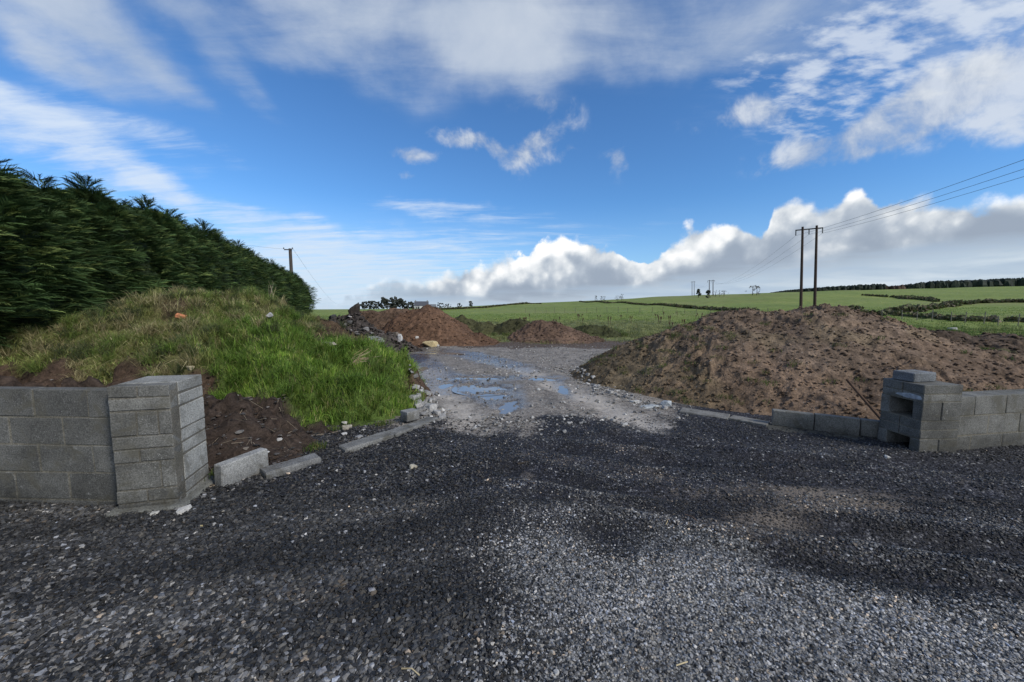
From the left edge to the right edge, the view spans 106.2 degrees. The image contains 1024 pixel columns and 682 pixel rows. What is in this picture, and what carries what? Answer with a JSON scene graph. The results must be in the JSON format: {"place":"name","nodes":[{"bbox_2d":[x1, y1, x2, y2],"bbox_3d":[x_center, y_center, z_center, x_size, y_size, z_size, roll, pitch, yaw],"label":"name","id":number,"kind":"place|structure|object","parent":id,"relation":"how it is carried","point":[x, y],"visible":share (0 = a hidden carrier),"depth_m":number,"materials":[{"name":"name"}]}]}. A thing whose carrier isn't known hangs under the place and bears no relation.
{"place":"outdoors","nodes":[
{"label":"outdoors","id":0,"kind":"place"},
{"bbox_2d":[0,415,1023,681],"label":"gravel","id":1,"kind":"structure","parent":0,"point":[192,615],"depth_m":2.22,"materials":[{"name":"grey gravel"}]},
{"bbox_2d":[176,504,191,514],"bbox_3d":[-2.526,1.304,2.966,0.069,0.052,0.106,1,11,27],"label":"stone","id":2,"kind":"object","parent":1,"relation":"on","point":[183,509],"visible":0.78,"depth_m":2.95,"materials":[{"name":"white stone"}]},
{"bbox_2d":[315,666,326,675],"bbox_3d":[-0.821,1.427,1.656,0.046,0.029,0.044,5,-5,-30],"label":"stone","id":3,"kind":"object","parent":1,"relation":"on","point":[320,671],"visible":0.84,"depth_m":1.65,"materials":[{"name":"grey stone"}]},
{"bbox_2d":[409,464,416,468],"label":"stone","id":4,"kind":"object","parent":1,"relation":"on","point":[411,466],"visible":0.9,"depth_m":3.80,"materials":[{"name":"beige stone"}]},
{"bbox_2d":[0,286,1023,681],"bbox_3d":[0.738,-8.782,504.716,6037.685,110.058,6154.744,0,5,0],"label":"ground","id":5,"kind":"structure","parent":0,"point":[526,392],"depth_m":3.45,"materials":[{"name":"grey gravel"}]},
{"bbox_2d":[0,210,64,347],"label":"conifer tree","id":6,"kind":"object","parent":5,"relation":"on","point":[20,284],"visible":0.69,"depth_m":6.50,"materials":[{"name":"green plant"}]},
{"bbox_2d":[0,386,117,505],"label":"block wall","id":7,"kind":"structure","parent":5,"relation":"on","point":[55,444],"depth_m":3.05,"materials":[{"name":"concrete"}]},
{"bbox_2d":[0,172,126,346],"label":"conifer tree","id":8,"kind":"object","parent":5,"relation":"on","point":[16,206],"visible":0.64,"depth_m":7.18,"materials":[{"name":"green plant"}]},
{"bbox_2d":[0,156,141,314],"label":"conifer tree","id":9,"kind":"object","parent":5,"relation":"on","point":[66,207],"visible":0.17,"depth_m":8.48,"materials":[{"name":"green plant"}]},
{"bbox_2d":[11,169,172,305],"bbox_3d":[-11.408,-1.579,9.561,4.870,5.076,4.535,2,6,20],"label":"conifer tree","id":10,"kind":"object","parent":5,"relation":"on","point":[99,224],"visible":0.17,"depth_m":9.58,"materials":[{"name":"green plant"}]},
{"bbox_2d":[56,171,195,300],"bbox_3d":[-11.720,-1.869,10.845,4.365,5.478,4.728,0,5,-1],"label":"conifer tree","id":11,"kind":"object","parent":5,"relation":"on","point":[102,202],"visible":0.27,"depth_m":10.86,"materials":[{"name":"green plant"}]},
{"bbox_2d":[105,374,214,517],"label":"gate pillar","id":12,"kind":"structure","parent":5,"relation":"on","point":[158,434],"depth_m":3.00,"materials":[{"name":"concrete"}]},
{"bbox_2d":[115,198,211,291],"bbox_3d":[-12.180,-1.913,12.224,4.457,5.241,4.288,-2,6,-20],"label":"conifer tree","id":13,"kind":"object","parent":5,"relation":"on","point":[146,221],"visible":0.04,"depth_m":12.34,"materials":[{"name":"green plant"}]},
{"bbox_2d":[128,194,224,293],"bbox_3d":[-12.797,-2.236,13.591,4.330,5.668,4.813,1,6,16],"label":"conifer tree","id":14,"kind":"object","parent":5,"relation":"on","point":[168,223],"visible":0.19,"depth_m":13.68,"materials":[{"name":"green plant"}]},
{"bbox_2d":[152,203,237,292],"bbox_3d":[-13.254,-2.375,15.116,4.958,5.694,4.831,-2,6,-23],"label":"conifer tree","id":15,"kind":"object","parent":5,"relation":"on","point":[192,233],"visible":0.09,"depth_m":15.19,"materials":[{"name":"green plant"}]},
{"bbox_2d":[0,288,432,470],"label":"earth bank","id":16,"kind":"structure","parent":5,"relation":"on","point":[228,404],"depth_m":5.70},
{"bbox_2d":[175,313,185,318],"bbox_3d":[-6.452,-0.474,7.538,0.218,0.068,0.101,20,12,-29],"label":"brick","id":17,"kind":"object","parent":16,"relation":"on","point":[181,315],"visible":0.49,"depth_m":7.49,"materials":[{"name":"brick"}]},
{"bbox_2d":[0,283,430,425],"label":"grass","id":18,"kind":"structure","parent":16,"relation":"on","point":[173,339],"depth_m":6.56,"materials":[{"name":"green plant"}]},
{"bbox_2d":[352,348,377,364],"bbox_3d":[-2.450,0.263,6.406,0.542,0.275,0.343,-2,6,-22],"label":"straw clump","id":19,"kind":"object","parent":16,"relation":"on","point":[360,357],"visible":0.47,"depth_m":6.41,"materials":[{"name":"beige plant"}]},
{"bbox_2d":[187,224,248,292],"bbox_3d":[-13.630,-2.367,16.429,4.617,5.441,4.701,0,5,-4],"label":"conifer tree","id":20,"kind":"object","parent":5,"relation":"on","point":[223,265],"visible":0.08,"depth_m":16.68,"materials":[{"name":"green plant"}]},
{"bbox_2d":[193,218,254,288],"bbox_3d":[-14.114,-2.682,17.762,4.508,5.773,4.618,-2,6,-23],"label":"conifer tree","id":21,"kind":"object","parent":5,"relation":"on","point":[215,235],"visible":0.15,"depth_m":17.79,"materials":[{"name":"green plant"}]},
{"bbox_2d":[216,228,263,293],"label":"conifer tree","id":22,"kind":"object","parent":5,"relation":"on","point":[246,276],"visible":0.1,"depth_m":19.59,"materials":[{"name":"green plant"}]},
{"bbox_2d":[214,448,268,486],"bbox_3d":[-2.510,1.178,3.585,0.105,0.219,0.444,2,6,20],"label":"concrete block","id":23,"kind":"object","parent":5,"relation":"on","point":[233,470],"depth_m":3.52,"materials":[{"name":"grey concrete"}]},
{"bbox_2d":[227,239,274,298],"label":"conifer tree","id":24,"kind":"object","parent":5,"relation":"on","point":[260,282],"visible":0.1,"depth_m":20.95,"materials":[{"name":"green plant"}]},
{"bbox_2d":[230,239,283,297],"bbox_3d":[-15.737,-3.043,22.317,4.251,5.757,4.489,-1,5,-15],"label":"conifer tree","id":25,"kind":"object","parent":5,"relation":"on","point":[252,254],"visible":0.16,"depth_m":22.43,"materials":[{"name":"green plant"}]},
{"bbox_2d":[247,247,288,300],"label":"conifer tree","id":26,"kind":"object","parent":5,"relation":"on","point":[271,273],"visible":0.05,"depth_m":24.34,"materials":[{"name":"green plant"}]},
{"bbox_2d":[250,250,293,306],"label":"conifer tree","id":27,"kind":"object","parent":5,"relation":"on","point":[284,288],"visible":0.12,"depth_m":25.58,"materials":[{"name":"green plant"}]},
{"bbox_2d":[263,259,297,307],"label":"conifer tree","id":28,"kind":"object","parent":5,"relation":"on","point":[284,286],"visible":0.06,"depth_m":27.49,"materials":[{"name":"green plant"}]},
{"bbox_2d":[263,258,306,312],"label":"conifer tree","id":29,"kind":"object","parent":5,"relation":"on","point":[289,278],"visible":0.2,"depth_m":28.72,"materials":[{"name":"green plant"}]},
{"bbox_2d":[283,247,292,272],"bbox_3d":[-22.812,-5.547,39.657,1.040,8.025,0.380,0,5,0],"label":"utility pole","id":30,"kind":"object","parent":5,"relation":"on","point":[290,261],"visible":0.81,"depth_m":39.29,"materials":[{"name":"brown wood"}]},
{"bbox_2d":[260,453,320,478],"bbox_3d":[-2.189,1.267,3.834,0.196,0.127,0.517,5,7,40],"label":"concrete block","id":31,"kind":"object","parent":5,"relation":"on","point":[279,469],"visible":0.63,"depth_m":3.77,"materials":[{"name":"concrete"}]},
{"bbox_2d":[273,265,307,311],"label":"conifer tree","id":32,"kind":"object","parent":5,"relation":"on","point":[297,295],"visible":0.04,"depth_m":30.64,"materials":[{"name":"green plant"}]},
{"bbox_2d":[202,384,388,489],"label":"soil litter","id":33,"kind":"object","parent":5,"relation":"on","point":[263,426],"visible":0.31,"depth_m":4.36,"materials":[{"name":"stone"}]},
{"bbox_2d":[281,266,314,315],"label":"conifer tree","id":34,"kind":"object","parent":5,"relation":"on","point":[305,296],"visible":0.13,"depth_m":32.16,"materials":[{"name":"green plant"}]},
{"bbox_2d":[285,269,311,313],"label":"conifer tree","id":35,"kind":"object","parent":5,"relation":"on","point":[304,291],"visible":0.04,"depth_m":34.02,"materials":[{"name":"green plant"}]},
{"bbox_2d":[287,270,315,314],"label":"conifer tree","id":36,"kind":"object","parent":5,"relation":"on","point":[309,296],"visible":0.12,"depth_m":35.21,"materials":[{"name":"green plant"}]},
{"bbox_2d":[295,272,320,315],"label":"conifer tree","id":37,"kind":"object","parent":5,"relation":"on","point":[313,288],"visible":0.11,"depth_m":37.01,"materials":[{"name":"green plant"}]},
{"bbox_2d":[342,425,351,429],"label":"stone","id":38,"kind":"object","parent":5,"relation":"on","point":[345,427],"visible":0.82,"depth_m":4.98,"materials":[{"name":"beige stone"}]},
{"bbox_2d":[364,301,372,308],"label":"tree","id":39,"kind":"object","parent":5,"relation":"on","point":[368,304],"visible":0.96,"depth_m":223.33,"materials":[{"name":"green plant"}]},
{"bbox_2d":[370,301,376,308],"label":"tree","id":40,"kind":"object","parent":5,"relation":"on","point":[372,302],"visible":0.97,"depth_m":222.96,"materials":[{"name":"green plant"}]},
{"bbox_2d":[327,312,422,352],"bbox_3d":[-5.463,-0.285,14.117,4.731,1.530,2.996,0,5,0],"label":"rubble heap","id":41,"kind":"object","parent":5,"relation":"on","point":[358,320],"visible":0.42,"depth_m":13.74,"materials":[{"name":"stone"}]},
{"bbox_2d":[348,303,359,313],"bbox_3d":[-5.996,-1.031,14.576,0.476,0.840,0.372,-2,6,-21],"label":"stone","id":42,"kind":"object","parent":41,"relation":"on","point":[355,308],"visible":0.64,"depth_m":14.43,"materials":[{"name":"grey stone"}]},
{"bbox_2d":[369,336,383,342],"bbox_3d":[-4.754,-0.061,13.409,0.575,0.079,0.336,4,31,-29],"label":"stone","id":43,"kind":"object","parent":41,"relation":"on","point":[377,339],"visible":0.3,"depth_m":13.42,"materials":[{"name":"grey stone"}]},
{"bbox_2d":[344,308,408,329],"bbox_3d":[-6.900,-0.882,20.230,6.973,1.733,5.092,0,5,0],"label":"soil heap","id":44,"kind":"object","parent":5,"relation":"on","point":[379,319],"visible":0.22,"depth_m":19.38,"materials":[{"name":"brown soil"}]},
{"bbox_2d":[379,297,387,308],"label":"tree","id":45,"kind":"object","parent":5,"relation":"on","point":[382,301],"visible":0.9,"depth_m":222.93,"materials":[{"name":"green plant"}]},
{"bbox_2d":[384,299,390,308],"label":"tree","id":46,"kind":"object","parent":5,"relation":"on","point":[387,301],"visible":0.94,"depth_m":223.16,"materials":[{"name":"green plant"}]},
{"bbox_2d":[339,416,438,452],"bbox_3d":[-1.473,1.177,4.826,0.239,0.126,1.421,3,6,33],"label":"foundation strip","id":47,"kind":"object","parent":5,"relation":"on","point":[359,444],"visible":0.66,"depth_m":4.62,"materials":[{"name":"concrete"}]},
{"bbox_2d":[389,297,394,307],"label":"tree","id":48,"kind":"object","parent":5,"relation":"on","point":[391,301],"visible":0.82,"depth_m":223.14,"materials":[{"name":"green plant"}]},
{"bbox_2d":[391,296,400,307],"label":"tree","id":49,"kind":"object","parent":5,"relation":"on","point":[395,302],"visible":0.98,"depth_m":222.79,"materials":[{"name":"green plant"}]},
{"bbox_2d":[396,298,404,308],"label":"tree","id":50,"kind":"object","parent":5,"relation":"on","point":[400,300],"visible":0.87,"depth_m":223.19,"materials":[{"name":"green plant"}]},
{"bbox_2d":[400,300,407,308],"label":"tree","id":51,"kind":"object","parent":5,"relation":"on","point":[402,303],"visible":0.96,"depth_m":223.32,"materials":[{"name":"green plant"}]},
{"bbox_2d":[400,408,419,421],"bbox_3d":[-1.399,1.012,5.277,0.166,0.135,0.201,4,7,40],"label":"concrete block","id":52,"kind":"object","parent":5,"relation":"on","point":[409,415],"depth_m":5.22,"materials":[{"name":"grey concrete"}]},
{"bbox_2d":[413,402,421,407],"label":"stone","id":53,"kind":"object","parent":5,"relation":"on","point":[417,404],"visible":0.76,"depth_m":5.91,"materials":[{"name":"grey stone"}]},
{"bbox_2d":[414,300,435,308],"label":"house","id":54,"kind":"structure","parent":5,"relation":"on","point":[419,304],"depth_m":215.14,"materials":[{"name":"concrete"}]},
{"bbox_2d":[424,390,431,395],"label":"stone","id":55,"kind":"object","parent":5,"relation":"on","point":[428,392],"visible":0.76,"depth_m":6.68,"materials":[{"name":"grey stone"}]},
{"bbox_2d":[423,341,438,346],"bbox_3d":[-3.165,0.146,14.831,0.583,0.313,0.410,-3,6,13],"label":"stone","id":56,"kind":"object","parent":5,"relation":"on","point":[431,343],"visible":0.89,"depth_m":14.65,"materials":[{"name":"beige stone"}]},
{"bbox_2d":[425,403,437,410],"bbox_3d":[-1.230,1.012,5.829,0.190,0.138,0.195,-7,4,-36],"label":"stone","id":57,"kind":"object","parent":5,"relation":"on","point":[430,406],"visible":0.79,"depth_m":5.76,"materials":[{"name":"grey stone"}]},
{"bbox_2d":[432,410,440,414],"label":"stone","id":58,"kind":"object","parent":5,"relation":"on","point":[437,412],"visible":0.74,"depth_m":5.58,"materials":[{"name":"grey stone"}]},
{"bbox_2d":[381,304,499,347],"bbox_3d":[-3.475,-0.692,16.928,6.192,1.834,4.623,0,5,0],"label":"soil heap","id":59,"kind":"object","parent":5,"relation":"on","point":[427,322],"visible":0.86,"depth_m":15.80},
{"bbox_2d":[438,413,445,418],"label":"stone","id":60,"kind":"object","parent":5,"relation":"on","point":[443,415],"visible":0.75,"depth_m":5.46,"materials":[{"name":"grey stone"}]},
{"bbox_2d":[438,384,452,392],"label":"puddle","id":61,"kind":"object","parent":5,"relation":"on","point":[443,386],"visible":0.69,"depth_m":7.79,"materials":[{"name":"blue liquid"}]},
{"bbox_2d":[436,377,497,379],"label":"puddle","id":62,"kind":"object","parent":5,"relation":"on","point":[480,378],"visible":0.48,"depth_m":8.59,"materials":[{"name":"blue liquid"}]},
{"bbox_2d":[455,314,496,334],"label":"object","id":63,"kind":"object","parent":5,"relation":"on","point":[474,326],"visible":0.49,"depth_m":21.49,"materials":[{"name":"green plant"}]},
{"bbox_2d":[452,385,507,395],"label":"puddle","id":64,"kind":"object","parent":5,"relation":"on","point":[467,388],"visible":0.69,"depth_m":7.43,"materials":[{"name":"blue liquid"}]},
{"bbox_2d":[439,302,541,309],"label":"hedgerow","id":65,"kind":"object","parent":5,"relation":"on","point":[467,307],"visible":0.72,"depth_m":141.04,"materials":[{"name":"green plant"}]},
{"bbox_2d":[480,395,506,402],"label":"puddle","id":66,"kind":"object","parent":5,"relation":"on","point":[495,397],"visible":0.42,"depth_m":6.81,"materials":[{"name":"blue liquid"}]},
{"bbox_2d":[499,401,518,413],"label":"puddle","id":67,"kind":"object","parent":5,"relation":"on","point":[507,407],"visible":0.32,"depth_m":6.15,"materials":[{"name":"blue liquid"}]},
{"bbox_2d":[491,318,529,334],"bbox_3d":[0.209,-0.700,21.547,3.548,1.193,2.867,0,5,0],"label":"soil heap","id":68,"kind":"object","parent":5,"relation":"on","point":[510,325],"visible":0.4,"depth_m":20.91,"materials":[{"name":"green plant"}]},
{"bbox_2d":[378,344,704,437],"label":"gravel","id":69,"kind":"structure","parent":5,"relation":"on","point":[502,416],"depth_m":6.50,"materials":[{"name":"grey gravel"}]},
{"bbox_2d":[529,378,555,380],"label":"puddle","id":70,"kind":"object","parent":5,"relation":"on","point":[534,379],"visible":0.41,"depth_m":8.51,"materials":[{"name":"blue liquid"}]},
{"bbox_2d":[507,320,604,343],"bbox_3d":[2.010,-0.446,17.807,4.805,1.093,3.692,0,5,0],"label":"soil heap","id":71,"kind":"object","parent":5,"relation":"on","point":[535,331],"visible":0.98,"depth_m":16.99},
{"bbox_2d":[553,668,558,675],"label":"stone","id":72,"kind":"object","parent":5,"relation":"on","point":[556,671],"visible":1,"depth_m":1.65,"materials":[{"name":"grey stone"}]},
{"bbox_2d":[558,386,567,394],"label":"puddle","id":73,"kind":"object","parent":5,"relation":"on","point":[561,390],"visible":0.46,"depth_m":7.42,"materials":[{"name":"blue liquid"}]},
{"bbox_2d":[574,324,622,337],"bbox_3d":[4.296,-0.453,19.835,3.073,0.824,2.527,0,5,0],"label":"soil heap","id":74,"kind":"object","parent":5,"relation":"on","point":[602,331],"visible":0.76,"depth_m":19.22,"materials":[{"name":"green plant"}]},
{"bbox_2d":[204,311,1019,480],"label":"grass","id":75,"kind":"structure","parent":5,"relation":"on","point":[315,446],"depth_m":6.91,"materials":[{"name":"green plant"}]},
{"bbox_2d":[525,307,762,313],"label":"wire fence","id":76,"kind":"object","parent":5,"relation":"on","point":[626,310],"visible":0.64,"depth_m":57.39,"materials":[{"name":"brown metal"}]},
{"bbox_2d":[641,404,659,408],"bbox_3d":[2.135,1.036,6.066,0.334,0.042,0.230,-6,-1,-11],"label":"stone","id":77,"kind":"object","parent":5,"relation":"on","point":[649,406],"visible":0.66,"depth_m":6.00,"materials":[{"name":"grey stone"}]},
{"bbox_2d":[307,307,1023,344],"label":"grass","id":78,"kind":"structure","parent":5,"relation":"on","point":[975,331],"depth_m":28.78,"materials":[{"name":"green plant"}]},
{"bbox_2d":[660,400,671,406],"bbox_3d":[2.455,1.006,6.115,0.160,0.129,0.141,-4,1,40],"label":"stone","id":79,"kind":"object","parent":5,"relation":"on","point":[668,403],"visible":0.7,"depth_m":6.07,"materials":[{"name":"grey stone"}]},
{"bbox_2d":[579,300,759,310],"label":"hedgerow","id":80,"kind":"object","parent":5,"relation":"on","point":[697,307],"visible":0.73,"depth_m":70.55,"materials":[{"name":"green plant"}]},
{"bbox_2d":[679,407,769,426],"bbox_3d":[3.012,1.125,5.519,1.151,0.133,0.292,4,7,38],"label":"foundation strip","id":81,"kind":"object","parent":5,"relation":"on","point":[689,411],"visible":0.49,"depth_m":5.48,"materials":[{"name":"concrete"}]},
{"bbox_2d":[569,303,1023,419],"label":"soil heap","id":82,"kind":"object","parent":5,"relation":"on","point":[795,334],"visible":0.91,"depth_m":6.58,"materials":[{"name":"brown soil"}]},
{"bbox_2d":[846,379,879,419],"bbox_3d":[4.729,0.775,5.179,0.035,0.448,0.552,0,5,-2],"label":"wooden stick","id":83,"kind":"object","parent":82,"relation":"on","point":[863,398],"visible":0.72,"depth_m":5.16,"materials":[{"name":"brown wood"}]},
{"bbox_2d":[795,225,822,307],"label":"power pole","id":84,"kind":"object","parent":5,"relation":"on","point":[802,229],"visible":0.91,"depth_m":41.43,"materials":[{"name":"brown wood"}]},
{"bbox_2d":[796,160,1021,235],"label":"power wire","id":85,"kind":"object","parent":84,"relation":"attached to","point":[930,192],"visible":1,"depth_m":19.23,"materials":[{"name":"metal"}]},
{"bbox_2d":[812,169,1022,233],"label":"power wire","id":86,"kind":"object","parent":84,"relation":"attached to","point":[935,197],"visible":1,"depth_m":20.91,"materials":[{"name":"metal"}]},
{"bbox_2d":[825,176,1023,232],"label":"power wire","id":87,"kind":"object","parent":84,"relation":"attached to","point":[936,202],"visible":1,"depth_m":22.80,"materials":[{"name":"metal"}]},
{"bbox_2d":[767,423,864,439],"bbox_3d":[3.861,1.206,4.840,1.112,0.130,0.308,3,6,26],"label":"foundation strip","id":88,"kind":"object","parent":5,"relation":"on","point":[771,426],"visible":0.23,"depth_m":4.86,"materials":[{"name":"concrete"}]},
{"bbox_2d":[771,409,813,429],"bbox_3d":[3.673,1.022,5.044,0.444,0.207,0.101,3,6,29],"label":"concrete block","id":89,"kind":"object","parent":88,"relation":"on","point":[793,419],"depth_m":5.00,"materials":[{"name":"grey concrete"}]},
{"bbox_2d":[813,413,859,435],"bbox_3d":[4.064,1.041,4.824,0.439,0.209,0.103,3,6,30],"label":"concrete block","id":90,"kind":"object","parent":88,"relation":"on","point":[838,424],"depth_m":4.79,"materials":[{"name":"grey concrete"}]},
{"bbox_2d":[859,418,879,437],"bbox_3d":[4.349,1.056,4.665,0.205,0.209,0.101,3,6,29],"label":"concrete block","id":91,"kind":"object","parent":88,"relation":"on","point":[869,427],"depth_m":4.63,"materials":[{"name":"grey concrete"}]},
{"bbox_2d":[848,305,867,312],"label":"bush","id":92,"kind":"object","parent":5,"relation":"on","point":[858,307],"visible":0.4,"depth_m":42.32,"materials":[{"name":"green plant"}]},
{"bbox_2d":[770,277,1023,292],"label":"wood","id":93,"kind":"object","parent":5,"relation":"on","point":[1001,282],"visible":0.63,"depth_m":252.57,"materials":[{"name":"green plant"}]},
{"bbox_2d":[862,294,939,301],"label":"hedgerow","id":94,"kind":"object","parent":5,"relation":"on","point":[926,298],"visible":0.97,"depth_m":91.64,"materials":[{"name":"green plant"}]},
{"bbox_2d":[878,378,962,452],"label":"gate pillar","id":95,"kind":"structure","parent":5,"relation":"on","point":[921,416],"depth_m":4.13,"materials":[{"name":"concrete"}]},
{"bbox_2d":[892,369,935,381],"bbox_3d":[4.529,0.391,4.335,0.303,0.104,0.218,-1,5,-8],"label":"concrete block","id":96,"kind":"object","parent":95,"relation":"on","point":[914,375],"depth_m":4.25,"materials":[{"name":"grey concrete"}]},
{"bbox_2d":[859,308,1023,325],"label":"wire fence","id":97,"kind":"object","parent":5,"relation":"on","point":[932,311],"visible":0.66,"depth_m":29.40,"materials":[{"name":"brown metal"}]},
{"bbox_2d":[868,309,1023,321],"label":"hedgerow","id":98,"kind":"object","parent":5,"relation":"on","point":[960,317],"visible":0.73,"depth_m":33.26,"materials":[{"name":"green plant"}]},
{"bbox_2d":[879,298,1023,312],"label":"hedgerow","id":99,"kind":"object","parent":5,"relation":"on","point":[907,308],"visible":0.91,"depth_m":59.16,"materials":[{"name":"green plant"}]},
{"bbox_2d":[908,325,1023,354],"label":"soil heap","id":100,"kind":"object","parent":5,"relation":"on","point":[1007,342],"visible":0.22,"depth_m":10.64,"materials":[{"name":"brown soil"}]},
{"bbox_2d":[956,389,1023,449],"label":"block wall","id":101,"kind":"structure","parent":5,"relation":"on","point":[991,418],"depth_m":4.32,"materials":[{"name":"concrete"}]},
{"bbox_2d":[0,0,1023,308],"label":"sky","id":102,"kind":"structure","parent":0,"point":[451,152],"materials":[{"name":"blue"}]}
]}

